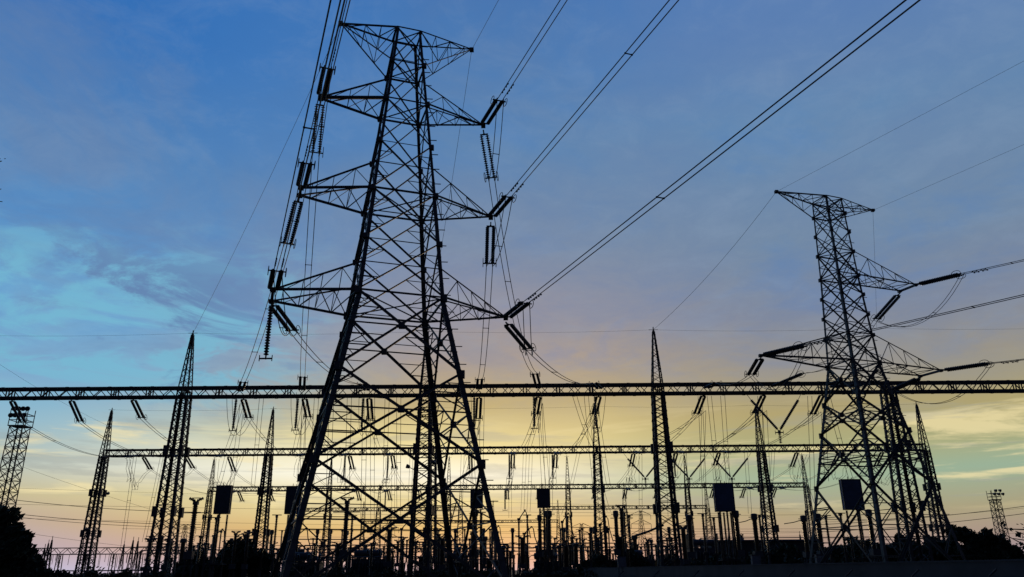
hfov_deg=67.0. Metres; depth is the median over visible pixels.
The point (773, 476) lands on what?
dropper wire
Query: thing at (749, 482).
dropper wire
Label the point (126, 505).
dropper wire
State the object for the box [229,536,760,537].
overhead wire
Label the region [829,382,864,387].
insulator string
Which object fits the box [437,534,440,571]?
post insulator
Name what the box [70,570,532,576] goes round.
ground
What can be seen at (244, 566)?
circuit breaker
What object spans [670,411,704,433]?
fan wire
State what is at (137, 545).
lattice spire
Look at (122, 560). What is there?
lattice spire
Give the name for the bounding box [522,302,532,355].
jumper loop
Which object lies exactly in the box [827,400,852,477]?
dropper wire
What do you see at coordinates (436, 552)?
post insulator
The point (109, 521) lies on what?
overhead wire
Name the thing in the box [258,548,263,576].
post insulator
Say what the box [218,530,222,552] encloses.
post insulator
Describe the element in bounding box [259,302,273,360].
hanging insulator
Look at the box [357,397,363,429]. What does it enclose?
hanging insulator
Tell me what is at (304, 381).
insulator string
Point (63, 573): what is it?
shrub
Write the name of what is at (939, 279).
insulator string
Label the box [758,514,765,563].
post insulator
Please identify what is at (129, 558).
lattice spire
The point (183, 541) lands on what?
current transformer
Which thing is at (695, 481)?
power line
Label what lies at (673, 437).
power line
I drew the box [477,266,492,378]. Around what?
power line
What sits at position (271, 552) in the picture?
circuit breaker
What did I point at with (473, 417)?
jumper loop
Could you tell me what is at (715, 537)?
post insulator
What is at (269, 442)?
power line
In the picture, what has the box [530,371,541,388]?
insulator string
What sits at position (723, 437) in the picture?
dropper wire
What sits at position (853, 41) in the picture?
power line
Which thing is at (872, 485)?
lattice pylon
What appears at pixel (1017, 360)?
power line
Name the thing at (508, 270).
power line
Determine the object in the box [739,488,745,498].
insulator string
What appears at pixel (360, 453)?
gantry beam
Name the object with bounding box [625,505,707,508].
gantry beam
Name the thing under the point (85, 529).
street lamp
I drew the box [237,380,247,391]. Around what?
insulator string
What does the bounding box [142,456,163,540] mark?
dropper wire
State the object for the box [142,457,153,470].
insulator string
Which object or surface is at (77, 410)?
insulator string
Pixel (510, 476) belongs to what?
jumper loop
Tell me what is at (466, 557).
post insulator
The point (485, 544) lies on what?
current transformer
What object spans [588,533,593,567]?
post insulator
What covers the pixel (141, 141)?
sky
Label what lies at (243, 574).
post insulator
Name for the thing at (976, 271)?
power line
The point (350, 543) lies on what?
post insulator
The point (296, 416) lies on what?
jumper loop
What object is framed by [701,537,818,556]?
relay building
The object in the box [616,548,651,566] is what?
bush
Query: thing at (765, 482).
power line
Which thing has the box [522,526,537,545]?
knee disconnector
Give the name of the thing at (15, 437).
floodlight mast
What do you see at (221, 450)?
gantry beam
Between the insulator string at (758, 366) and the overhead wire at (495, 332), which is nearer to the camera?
the insulator string at (758, 366)
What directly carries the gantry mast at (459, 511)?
on the ground
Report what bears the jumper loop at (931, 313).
hanging from the insulator string at (886, 308)
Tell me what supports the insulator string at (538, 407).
hanging from the gantry beam at (556, 386)
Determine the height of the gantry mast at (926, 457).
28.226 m
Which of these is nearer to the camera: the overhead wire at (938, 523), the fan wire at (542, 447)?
the fan wire at (542, 447)
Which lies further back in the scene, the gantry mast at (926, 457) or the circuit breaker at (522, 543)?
the gantry mast at (926, 457)
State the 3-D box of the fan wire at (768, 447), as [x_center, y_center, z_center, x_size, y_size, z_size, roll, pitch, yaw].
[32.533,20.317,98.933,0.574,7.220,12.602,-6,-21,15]
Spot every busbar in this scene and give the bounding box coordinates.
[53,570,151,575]
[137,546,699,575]
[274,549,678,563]
[304,543,614,552]
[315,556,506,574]
[700,536,940,547]
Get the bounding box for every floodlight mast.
[0,406,35,507]
[986,489,1011,544]
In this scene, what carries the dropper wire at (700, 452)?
attached to the post insulator at (704, 538)
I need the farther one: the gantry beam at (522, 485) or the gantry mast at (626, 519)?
the gantry mast at (626, 519)
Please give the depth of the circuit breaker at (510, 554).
165.12 m
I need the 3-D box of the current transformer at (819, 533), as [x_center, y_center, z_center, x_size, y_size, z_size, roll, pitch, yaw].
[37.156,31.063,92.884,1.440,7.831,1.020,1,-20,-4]
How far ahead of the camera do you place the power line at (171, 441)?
102.24 m
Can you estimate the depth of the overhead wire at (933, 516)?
160.27 m
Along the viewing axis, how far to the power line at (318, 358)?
63.37 m
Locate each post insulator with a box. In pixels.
[156,536,164,571]
[167,557,173,573]
[168,541,173,570]
[194,535,205,576]
[201,517,211,576]
[208,517,220,576]
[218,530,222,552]
[242,535,252,576]
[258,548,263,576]
[271,514,277,572]
[310,543,317,574]
[321,540,326,564]
[348,515,356,571]
[367,543,373,574]
[387,550,396,569]
[401,554,403,571]
[432,549,437,572]
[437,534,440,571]
[461,545,469,575]
[467,555,478,573]
[477,512,485,571]
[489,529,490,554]
[495,546,497,572]
[506,545,511,576]
[509,542,516,576]
[509,558,512,576]
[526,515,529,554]
[526,555,528,571]
[558,528,563,559]
[558,545,564,571]
[563,516,570,566]
[566,545,575,570]
[576,529,582,563]
[577,544,583,565]
[579,528,583,559]
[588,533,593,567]
[588,540,597,555]
[592,545,601,554]
[607,549,611,566]
[623,512,627,550]
[627,515,631,547]
[644,544,649,557]
[664,537,670,556]
[670,538,674,565]
[697,513,708,564]
[708,517,718,564]
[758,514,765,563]
[761,516,771,563]
[821,515,833,562]
[836,513,848,562]
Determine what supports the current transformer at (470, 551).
on the ground
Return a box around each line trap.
[205,483,233,576]
[281,484,301,576]
[470,488,482,569]
[537,488,551,573]
[712,480,741,564]
[838,477,874,561]
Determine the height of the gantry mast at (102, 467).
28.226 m
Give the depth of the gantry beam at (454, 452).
129.53 m
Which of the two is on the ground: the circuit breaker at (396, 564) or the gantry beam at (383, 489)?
the circuit breaker at (396, 564)
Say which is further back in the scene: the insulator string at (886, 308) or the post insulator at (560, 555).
the post insulator at (560, 555)
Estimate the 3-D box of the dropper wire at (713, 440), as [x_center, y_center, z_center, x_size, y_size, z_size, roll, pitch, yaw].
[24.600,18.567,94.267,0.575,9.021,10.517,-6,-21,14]
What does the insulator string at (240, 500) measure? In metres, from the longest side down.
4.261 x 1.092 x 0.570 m
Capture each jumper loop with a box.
[126,464,151,489]
[214,463,235,484]
[227,406,251,435]
[273,269,296,336]
[283,163,310,246]
[291,392,310,434]
[312,66,331,155]
[337,458,353,486]
[473,395,480,434]
[486,196,512,266]
[489,99,503,179]
[506,457,514,488]
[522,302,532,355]
[533,391,542,432]
[591,391,605,431]
[626,457,639,483]
[751,345,807,389]
[790,455,808,485]
[874,274,963,326]
[892,364,991,403]
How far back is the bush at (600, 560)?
104.94 m
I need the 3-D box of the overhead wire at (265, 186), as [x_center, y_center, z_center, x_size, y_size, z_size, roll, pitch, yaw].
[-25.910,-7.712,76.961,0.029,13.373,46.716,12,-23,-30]
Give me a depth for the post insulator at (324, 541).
135.58 m
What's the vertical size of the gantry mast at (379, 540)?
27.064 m
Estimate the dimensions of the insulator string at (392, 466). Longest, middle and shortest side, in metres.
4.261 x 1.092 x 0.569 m
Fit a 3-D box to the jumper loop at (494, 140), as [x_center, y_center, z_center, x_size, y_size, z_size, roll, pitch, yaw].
[-1.250,-11.480,60.614,0.573,3.499,6.818,2,-20,-6]
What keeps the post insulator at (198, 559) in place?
on the ground
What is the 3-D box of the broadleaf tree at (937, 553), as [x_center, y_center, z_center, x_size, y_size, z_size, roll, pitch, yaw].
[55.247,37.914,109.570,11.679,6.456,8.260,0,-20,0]
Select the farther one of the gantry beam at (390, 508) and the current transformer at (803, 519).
the gantry beam at (390, 508)
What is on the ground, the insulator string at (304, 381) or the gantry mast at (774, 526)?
the gantry mast at (774, 526)
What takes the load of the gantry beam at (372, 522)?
attached to the gantry mast at (360, 541)
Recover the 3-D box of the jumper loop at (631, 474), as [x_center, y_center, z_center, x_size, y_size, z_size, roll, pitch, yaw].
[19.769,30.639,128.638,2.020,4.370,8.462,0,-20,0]
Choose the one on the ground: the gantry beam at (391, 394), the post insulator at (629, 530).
the post insulator at (629, 530)
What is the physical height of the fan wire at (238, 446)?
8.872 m
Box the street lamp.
[77,528,89,575]
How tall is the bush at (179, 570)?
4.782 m
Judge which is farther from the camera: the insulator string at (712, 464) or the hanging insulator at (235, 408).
the insulator string at (712, 464)
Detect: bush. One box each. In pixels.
[27,553,57,576]
[171,550,210,576]
[576,553,617,575]
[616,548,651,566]
[655,553,691,565]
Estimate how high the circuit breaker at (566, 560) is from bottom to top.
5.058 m
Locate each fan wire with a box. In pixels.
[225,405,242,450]
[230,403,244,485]
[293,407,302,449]
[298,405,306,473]
[539,403,549,485]
[574,405,592,447]
[593,403,610,486]
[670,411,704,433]
[699,412,705,480]
[714,410,766,444]
[763,421,769,480]
[821,415,828,480]
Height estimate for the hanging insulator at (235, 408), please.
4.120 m
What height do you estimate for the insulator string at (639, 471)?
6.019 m
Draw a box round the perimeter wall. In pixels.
[572,559,1023,576]
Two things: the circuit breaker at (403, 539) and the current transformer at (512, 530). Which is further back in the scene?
the current transformer at (512, 530)
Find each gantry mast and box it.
[75,408,112,574]
[143,330,194,575]
[200,457,214,555]
[248,407,276,576]
[320,459,332,572]
[359,503,364,547]
[374,491,380,549]
[407,331,433,576]
[422,424,437,568]
[444,456,451,542]
[457,484,463,547]
[540,486,545,546]
[556,501,559,552]
[564,456,573,544]
[592,414,608,559]
[622,482,629,548]
[650,327,683,565]
[682,455,695,547]
[704,484,713,537]
[755,409,779,550]
[801,453,816,538]
[879,380,933,560]
[915,403,947,539]
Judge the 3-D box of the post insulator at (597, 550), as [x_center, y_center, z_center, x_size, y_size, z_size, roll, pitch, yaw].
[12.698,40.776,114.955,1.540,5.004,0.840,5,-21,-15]
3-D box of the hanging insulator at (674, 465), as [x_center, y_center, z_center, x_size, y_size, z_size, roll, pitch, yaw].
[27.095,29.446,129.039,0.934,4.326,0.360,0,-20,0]
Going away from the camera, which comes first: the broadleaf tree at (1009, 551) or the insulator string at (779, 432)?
the insulator string at (779, 432)
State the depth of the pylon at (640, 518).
325.44 m
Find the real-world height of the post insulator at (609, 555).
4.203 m
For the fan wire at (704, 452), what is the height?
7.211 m
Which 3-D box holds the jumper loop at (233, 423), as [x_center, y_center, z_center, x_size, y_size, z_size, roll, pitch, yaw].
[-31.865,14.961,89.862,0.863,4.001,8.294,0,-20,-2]
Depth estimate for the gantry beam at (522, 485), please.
178.29 m
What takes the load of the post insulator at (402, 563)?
on the ground
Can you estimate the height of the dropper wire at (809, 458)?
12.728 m
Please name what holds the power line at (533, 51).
attached to the insulator string at (489, 110)
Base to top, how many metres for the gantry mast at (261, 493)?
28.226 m
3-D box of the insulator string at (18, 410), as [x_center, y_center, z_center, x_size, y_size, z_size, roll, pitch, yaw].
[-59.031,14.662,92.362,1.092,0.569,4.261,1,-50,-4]
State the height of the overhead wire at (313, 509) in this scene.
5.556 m
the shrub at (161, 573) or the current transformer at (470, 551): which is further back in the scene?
the current transformer at (470, 551)
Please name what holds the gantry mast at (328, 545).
on the ground
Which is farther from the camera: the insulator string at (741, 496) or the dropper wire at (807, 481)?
the insulator string at (741, 496)
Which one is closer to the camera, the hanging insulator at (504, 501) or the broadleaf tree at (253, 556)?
the broadleaf tree at (253, 556)
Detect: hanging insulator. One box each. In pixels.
[229,397,237,430]
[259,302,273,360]
[291,396,298,431]
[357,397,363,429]
[384,456,389,480]
[472,398,477,429]
[503,491,506,510]
[507,454,511,478]
[531,397,537,428]
[592,395,599,429]
[673,453,677,477]
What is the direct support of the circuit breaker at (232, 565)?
on the ground
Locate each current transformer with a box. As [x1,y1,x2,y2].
[178,538,186,563]
[268,530,274,571]
[315,530,319,556]
[325,530,332,571]
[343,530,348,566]
[413,541,417,571]
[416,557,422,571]
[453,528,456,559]
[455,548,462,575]
[469,509,479,572]
[482,536,489,570]
[509,528,515,575]
[535,515,543,574]
[541,510,554,573]
[572,543,579,567]
[611,510,620,562]
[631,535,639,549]
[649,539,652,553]
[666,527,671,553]
[683,515,695,565]
[731,510,745,564]
[749,513,763,563]
[800,515,813,562]
[812,513,828,562]
[865,509,880,561]
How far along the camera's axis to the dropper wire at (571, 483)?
127.42 m
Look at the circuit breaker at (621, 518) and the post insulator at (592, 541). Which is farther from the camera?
the post insulator at (592, 541)
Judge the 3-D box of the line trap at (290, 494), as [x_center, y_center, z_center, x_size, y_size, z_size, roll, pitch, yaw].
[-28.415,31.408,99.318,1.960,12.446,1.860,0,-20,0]
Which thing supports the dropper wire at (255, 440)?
hanging from the gantry beam at (391, 394)
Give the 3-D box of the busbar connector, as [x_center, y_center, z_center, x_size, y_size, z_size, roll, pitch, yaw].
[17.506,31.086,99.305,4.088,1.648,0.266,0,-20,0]
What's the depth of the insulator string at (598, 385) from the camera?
87.43 m
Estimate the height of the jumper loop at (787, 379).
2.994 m
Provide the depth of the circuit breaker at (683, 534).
109.84 m
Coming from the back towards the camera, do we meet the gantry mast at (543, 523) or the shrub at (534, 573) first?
the gantry mast at (543, 523)
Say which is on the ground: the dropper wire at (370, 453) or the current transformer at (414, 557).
the current transformer at (414, 557)
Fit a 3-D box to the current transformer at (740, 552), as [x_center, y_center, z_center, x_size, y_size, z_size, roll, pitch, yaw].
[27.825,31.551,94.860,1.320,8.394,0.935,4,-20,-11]
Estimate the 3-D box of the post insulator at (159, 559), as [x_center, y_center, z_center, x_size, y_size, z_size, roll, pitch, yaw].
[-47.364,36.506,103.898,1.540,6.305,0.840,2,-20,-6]
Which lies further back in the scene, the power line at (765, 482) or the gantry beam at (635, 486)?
the gantry beam at (635, 486)
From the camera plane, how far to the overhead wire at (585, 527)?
286.90 m
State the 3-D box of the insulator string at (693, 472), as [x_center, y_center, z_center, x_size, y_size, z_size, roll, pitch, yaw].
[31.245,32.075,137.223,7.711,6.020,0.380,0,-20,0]
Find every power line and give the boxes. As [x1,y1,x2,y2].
[22,423,124,457]
[79,422,156,456]
[142,419,218,456]
[194,470,256,493]
[241,248,289,381]
[247,419,292,455]
[274,0,344,269]
[291,333,359,383]
[300,157,318,375]
[304,0,350,161]
[325,0,346,65]
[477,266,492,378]
[489,182,536,372]
[498,0,566,98]
[507,0,678,195]
[512,417,536,454]
[523,0,920,301]
[527,351,594,384]
[561,416,594,453]
[637,415,696,453]
[663,466,715,490]
[692,414,752,452]
[716,375,752,384]
[735,467,792,490]
[736,415,813,452]
[752,466,830,489]
[804,294,1023,345]
[806,320,877,372]
[964,259,1023,273]
[990,359,1021,363]
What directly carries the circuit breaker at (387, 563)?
on the ground
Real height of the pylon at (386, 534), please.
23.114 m
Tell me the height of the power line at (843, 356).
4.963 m
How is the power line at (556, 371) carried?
attached to the insulator string at (598, 385)
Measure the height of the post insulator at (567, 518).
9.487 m
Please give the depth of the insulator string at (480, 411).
92.39 m
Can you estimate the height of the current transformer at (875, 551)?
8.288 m
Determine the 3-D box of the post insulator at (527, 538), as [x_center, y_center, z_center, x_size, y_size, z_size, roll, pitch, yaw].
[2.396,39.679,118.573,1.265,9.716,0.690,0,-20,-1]
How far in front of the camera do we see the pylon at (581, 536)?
314.03 m
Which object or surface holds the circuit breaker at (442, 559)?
on the ground
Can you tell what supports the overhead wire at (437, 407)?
attached to the gantry mast at (261, 493)
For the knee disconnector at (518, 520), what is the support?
on the ground
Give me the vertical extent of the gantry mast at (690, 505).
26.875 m
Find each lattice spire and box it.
[44,537,52,567]
[117,544,124,572]
[126,537,133,569]
[131,537,138,575]
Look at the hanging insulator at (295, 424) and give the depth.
89.49 m
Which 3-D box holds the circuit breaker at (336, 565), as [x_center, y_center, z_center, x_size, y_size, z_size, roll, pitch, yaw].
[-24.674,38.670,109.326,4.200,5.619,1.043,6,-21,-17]
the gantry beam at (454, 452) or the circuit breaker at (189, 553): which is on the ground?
the circuit breaker at (189, 553)
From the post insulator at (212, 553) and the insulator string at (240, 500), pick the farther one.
the insulator string at (240, 500)
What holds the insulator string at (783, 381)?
attached to the gantry beam at (691, 385)
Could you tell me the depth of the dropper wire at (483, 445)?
101.21 m
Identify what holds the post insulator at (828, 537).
on the ground
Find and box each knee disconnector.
[397,521,408,573]
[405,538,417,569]
[491,525,503,572]
[517,509,530,572]
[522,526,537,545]
[561,512,574,566]
[598,515,613,553]
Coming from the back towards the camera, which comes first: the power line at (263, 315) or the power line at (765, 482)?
the power line at (765, 482)
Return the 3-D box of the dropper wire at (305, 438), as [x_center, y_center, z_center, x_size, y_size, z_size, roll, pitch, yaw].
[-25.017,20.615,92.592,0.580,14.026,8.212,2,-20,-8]
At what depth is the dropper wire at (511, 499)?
138.90 m
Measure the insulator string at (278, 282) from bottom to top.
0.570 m
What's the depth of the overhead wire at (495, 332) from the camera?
93.11 m
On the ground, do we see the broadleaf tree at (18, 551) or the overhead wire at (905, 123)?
the broadleaf tree at (18, 551)
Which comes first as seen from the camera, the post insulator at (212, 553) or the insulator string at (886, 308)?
the insulator string at (886, 308)
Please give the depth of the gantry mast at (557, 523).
296.41 m
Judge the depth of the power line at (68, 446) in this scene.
104.71 m
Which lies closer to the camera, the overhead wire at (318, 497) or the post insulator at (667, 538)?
the post insulator at (667, 538)
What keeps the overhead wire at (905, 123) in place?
attached to the lattice pylon at (872, 485)
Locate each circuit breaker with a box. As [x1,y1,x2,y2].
[138,538,156,576]
[182,497,208,576]
[197,547,217,571]
[226,531,243,576]
[241,531,255,576]
[268,542,277,557]
[331,541,342,568]
[333,497,354,572]
[382,527,403,571]
[391,540,399,571]
[394,537,408,571]
[432,536,445,571]
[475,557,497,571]
[508,535,536,573]
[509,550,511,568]
[559,544,580,572]
[569,536,576,567]
[610,504,626,555]
[613,534,634,566]
[649,543,663,565]
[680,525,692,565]
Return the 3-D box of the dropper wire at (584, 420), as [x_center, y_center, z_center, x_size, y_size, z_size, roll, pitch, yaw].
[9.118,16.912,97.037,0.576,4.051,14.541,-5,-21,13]
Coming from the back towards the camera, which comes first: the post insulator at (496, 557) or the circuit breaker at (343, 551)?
the post insulator at (496, 557)
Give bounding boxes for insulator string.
[9,400,27,423]
[68,400,85,422]
[125,454,140,458]
[130,400,146,419]
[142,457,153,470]
[186,457,196,468]
[228,456,237,471]
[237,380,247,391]
[237,492,244,501]
[240,399,253,419]
[267,266,286,289]
[269,304,300,333]
[279,197,302,248]
[296,159,315,187]
[297,375,307,390]
[301,398,312,418]
[309,104,324,157]
[316,63,335,95]
[348,455,355,470]
[356,491,361,500]
[357,382,369,390]
[366,398,373,419]
[390,455,397,469]
[468,456,472,469]
[475,377,484,389]
[475,397,482,420]
[480,130,498,181]
[481,96,506,124]
[483,222,496,265]
[488,192,516,216]
[503,299,533,318]
[504,322,535,352]
[510,455,515,468]
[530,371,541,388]
[531,397,540,415]
[553,454,557,468]
[589,381,602,388]
[590,396,601,415]
[624,454,662,486]
[629,453,635,466]
[673,455,706,486]
[691,396,705,415]
[704,381,720,388]
[711,453,720,465]
[712,453,750,482]
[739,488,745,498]
[744,357,763,376]
[747,395,799,442]
[750,395,765,414]
[762,341,809,356]
[769,371,805,387]
[788,452,798,467]
[807,395,824,415]
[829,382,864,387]
[870,293,900,321]
[887,377,920,391]
[917,270,965,285]
[942,360,993,371]
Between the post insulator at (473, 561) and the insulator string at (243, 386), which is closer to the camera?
the insulator string at (243, 386)
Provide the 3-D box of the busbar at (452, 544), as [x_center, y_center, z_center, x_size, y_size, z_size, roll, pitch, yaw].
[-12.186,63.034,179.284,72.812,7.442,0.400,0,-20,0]
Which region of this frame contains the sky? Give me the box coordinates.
[0,0,1023,572]
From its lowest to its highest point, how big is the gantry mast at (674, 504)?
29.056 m
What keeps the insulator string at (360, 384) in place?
attached to the gantry beam at (391, 394)
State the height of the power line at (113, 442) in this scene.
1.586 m
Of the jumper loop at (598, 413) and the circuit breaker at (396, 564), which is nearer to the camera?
the jumper loop at (598, 413)
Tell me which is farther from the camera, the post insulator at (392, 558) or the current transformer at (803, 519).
the post insulator at (392, 558)
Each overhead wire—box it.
[3,498,176,511]
[13,463,151,509]
[19,504,729,513]
[22,488,778,508]
[23,517,200,527]
[23,518,634,528]
[29,515,200,524]
[106,328,895,335]
[138,404,903,410]
[182,529,750,531]
[194,26,339,330]
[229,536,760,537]
[305,513,729,515]
[430,57,470,313]
[499,525,651,528]
[653,195,773,329]
[778,64,1017,190]
[810,513,1023,532]
[821,506,1023,524]
[879,145,1021,207]
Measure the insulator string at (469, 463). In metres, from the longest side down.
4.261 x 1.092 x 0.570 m
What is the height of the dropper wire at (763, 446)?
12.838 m
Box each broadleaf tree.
[0,504,39,576]
[204,533,275,576]
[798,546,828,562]
[826,535,899,562]
[877,532,943,561]
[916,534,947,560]
[943,524,1002,560]
[989,534,1023,559]
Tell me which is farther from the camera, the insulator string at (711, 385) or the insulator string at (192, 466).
the insulator string at (192, 466)
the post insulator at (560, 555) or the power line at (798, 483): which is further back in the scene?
the power line at (798, 483)
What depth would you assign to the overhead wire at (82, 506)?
144.96 m
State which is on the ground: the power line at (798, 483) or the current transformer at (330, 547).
the current transformer at (330, 547)
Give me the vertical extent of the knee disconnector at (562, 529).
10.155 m
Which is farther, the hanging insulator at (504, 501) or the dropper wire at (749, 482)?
the hanging insulator at (504, 501)
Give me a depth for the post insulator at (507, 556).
119.83 m
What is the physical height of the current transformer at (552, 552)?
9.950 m
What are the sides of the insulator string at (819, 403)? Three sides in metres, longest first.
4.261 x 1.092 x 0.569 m
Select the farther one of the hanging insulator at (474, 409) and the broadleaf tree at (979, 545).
the broadleaf tree at (979, 545)
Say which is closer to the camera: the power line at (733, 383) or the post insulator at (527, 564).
the power line at (733, 383)
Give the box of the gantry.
[34,547,196,575]
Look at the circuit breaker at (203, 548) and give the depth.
109.83 m
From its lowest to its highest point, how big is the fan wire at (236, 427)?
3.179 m
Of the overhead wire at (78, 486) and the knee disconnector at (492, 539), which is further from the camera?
the overhead wire at (78, 486)
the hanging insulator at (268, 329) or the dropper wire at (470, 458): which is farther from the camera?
the dropper wire at (470, 458)
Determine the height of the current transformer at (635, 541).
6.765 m
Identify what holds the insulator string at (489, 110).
attached to the lattice pylon at (350, 315)
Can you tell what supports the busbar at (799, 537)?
on the ground
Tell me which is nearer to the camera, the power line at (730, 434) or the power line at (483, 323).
the power line at (483, 323)
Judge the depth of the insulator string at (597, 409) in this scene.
92.61 m
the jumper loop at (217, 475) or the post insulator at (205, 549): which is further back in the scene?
the jumper loop at (217, 475)
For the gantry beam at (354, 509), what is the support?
attached to the gantry mast at (379, 540)
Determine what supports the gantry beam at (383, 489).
attached to the gantry mast at (449, 500)
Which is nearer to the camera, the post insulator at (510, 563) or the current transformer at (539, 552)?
the current transformer at (539, 552)
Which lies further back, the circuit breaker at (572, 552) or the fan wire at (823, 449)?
the circuit breaker at (572, 552)
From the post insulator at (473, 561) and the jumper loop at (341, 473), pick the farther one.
the jumper loop at (341, 473)
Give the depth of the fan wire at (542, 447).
98.87 m
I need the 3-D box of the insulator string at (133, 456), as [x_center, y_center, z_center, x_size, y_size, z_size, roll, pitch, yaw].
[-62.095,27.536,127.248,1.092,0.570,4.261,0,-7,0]
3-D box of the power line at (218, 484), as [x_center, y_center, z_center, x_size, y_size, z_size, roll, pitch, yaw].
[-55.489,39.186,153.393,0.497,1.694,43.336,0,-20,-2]
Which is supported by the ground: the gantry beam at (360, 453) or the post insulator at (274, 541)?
the post insulator at (274, 541)
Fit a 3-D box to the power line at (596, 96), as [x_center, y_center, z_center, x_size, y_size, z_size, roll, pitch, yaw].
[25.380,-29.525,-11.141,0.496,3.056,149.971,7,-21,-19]
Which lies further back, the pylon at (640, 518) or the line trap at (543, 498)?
the pylon at (640, 518)
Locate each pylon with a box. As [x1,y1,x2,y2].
[172,525,195,565]
[268,21,507,576]
[378,516,398,558]
[572,523,588,559]
[631,511,651,555]
[758,190,965,562]
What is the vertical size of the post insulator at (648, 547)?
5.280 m
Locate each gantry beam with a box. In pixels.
[0,386,186,400]
[102,448,269,456]
[182,384,425,398]
[209,486,328,491]
[268,447,427,455]
[306,507,378,511]
[329,485,447,490]
[365,521,424,523]
[378,507,460,510]
[425,383,658,397]
[434,446,596,454]
[450,484,567,489]
[496,519,557,522]
[542,505,624,509]
[568,483,686,489]
[597,444,761,453]
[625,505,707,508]
[657,381,888,395]
[687,482,806,488]
[760,443,926,452]
[886,380,1023,393]
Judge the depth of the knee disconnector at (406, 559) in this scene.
174.41 m
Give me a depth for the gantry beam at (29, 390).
90.27 m
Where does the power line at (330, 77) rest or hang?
attached to the insulator string at (305, 179)
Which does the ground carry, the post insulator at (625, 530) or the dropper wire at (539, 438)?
the post insulator at (625, 530)
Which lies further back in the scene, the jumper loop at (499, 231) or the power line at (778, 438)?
the power line at (778, 438)
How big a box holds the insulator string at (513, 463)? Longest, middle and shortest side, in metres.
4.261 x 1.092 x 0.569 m
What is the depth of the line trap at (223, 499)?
100.17 m
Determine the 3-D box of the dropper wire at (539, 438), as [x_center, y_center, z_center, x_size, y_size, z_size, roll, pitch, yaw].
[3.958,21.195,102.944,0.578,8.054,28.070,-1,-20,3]
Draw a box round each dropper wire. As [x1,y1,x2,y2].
[120,457,136,550]
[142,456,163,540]
[251,399,263,486]
[299,398,306,523]
[325,406,333,517]
[345,398,351,486]
[360,398,367,528]
[370,398,374,514]
[383,411,388,486]
[396,398,400,515]
[407,465,412,516]
[468,404,475,488]
[479,397,484,483]
[511,477,511,517]
[527,473,531,505]
[537,397,544,483]
[549,453,552,511]
[561,454,579,514]
[573,397,595,447]
[584,396,601,535]
[592,454,610,511]
[683,452,688,509]
[698,396,706,506]
[707,396,720,482]
[720,396,729,475]
[744,453,751,513]
[757,396,763,474]
[766,452,774,511]
[796,453,817,512]
[807,396,814,511]
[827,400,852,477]
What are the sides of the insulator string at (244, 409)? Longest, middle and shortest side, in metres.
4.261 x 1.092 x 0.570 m
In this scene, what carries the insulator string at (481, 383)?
attached to the gantry beam at (556, 386)
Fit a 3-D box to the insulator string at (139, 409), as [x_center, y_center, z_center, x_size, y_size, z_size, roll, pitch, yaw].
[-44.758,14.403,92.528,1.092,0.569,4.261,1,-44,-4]
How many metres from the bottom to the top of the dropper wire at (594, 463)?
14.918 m
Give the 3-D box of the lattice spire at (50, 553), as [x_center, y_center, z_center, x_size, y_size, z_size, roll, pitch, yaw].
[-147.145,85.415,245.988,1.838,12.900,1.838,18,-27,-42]
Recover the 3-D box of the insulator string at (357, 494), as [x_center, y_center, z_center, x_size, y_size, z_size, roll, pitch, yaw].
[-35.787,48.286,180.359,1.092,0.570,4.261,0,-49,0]
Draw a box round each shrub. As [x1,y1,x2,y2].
[54,569,76,576]
[67,566,109,576]
[107,567,138,576]
[140,570,179,576]
[367,568,413,576]
[513,567,551,576]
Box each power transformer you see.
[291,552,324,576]
[351,549,395,576]
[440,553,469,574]
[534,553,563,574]
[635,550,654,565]
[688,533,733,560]
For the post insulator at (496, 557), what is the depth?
119.97 m
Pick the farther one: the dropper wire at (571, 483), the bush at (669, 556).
the dropper wire at (571, 483)
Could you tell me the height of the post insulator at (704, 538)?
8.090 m
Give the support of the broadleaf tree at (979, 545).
on the ground
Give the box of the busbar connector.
[633,524,663,537]
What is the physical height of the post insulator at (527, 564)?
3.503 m
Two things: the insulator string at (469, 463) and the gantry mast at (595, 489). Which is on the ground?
the gantry mast at (595, 489)
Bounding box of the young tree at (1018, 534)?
[1000,521,1023,549]
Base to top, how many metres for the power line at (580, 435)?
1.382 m
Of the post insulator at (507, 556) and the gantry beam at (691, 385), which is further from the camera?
the post insulator at (507, 556)
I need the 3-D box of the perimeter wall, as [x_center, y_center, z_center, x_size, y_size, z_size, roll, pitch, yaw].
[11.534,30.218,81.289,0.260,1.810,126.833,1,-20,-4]

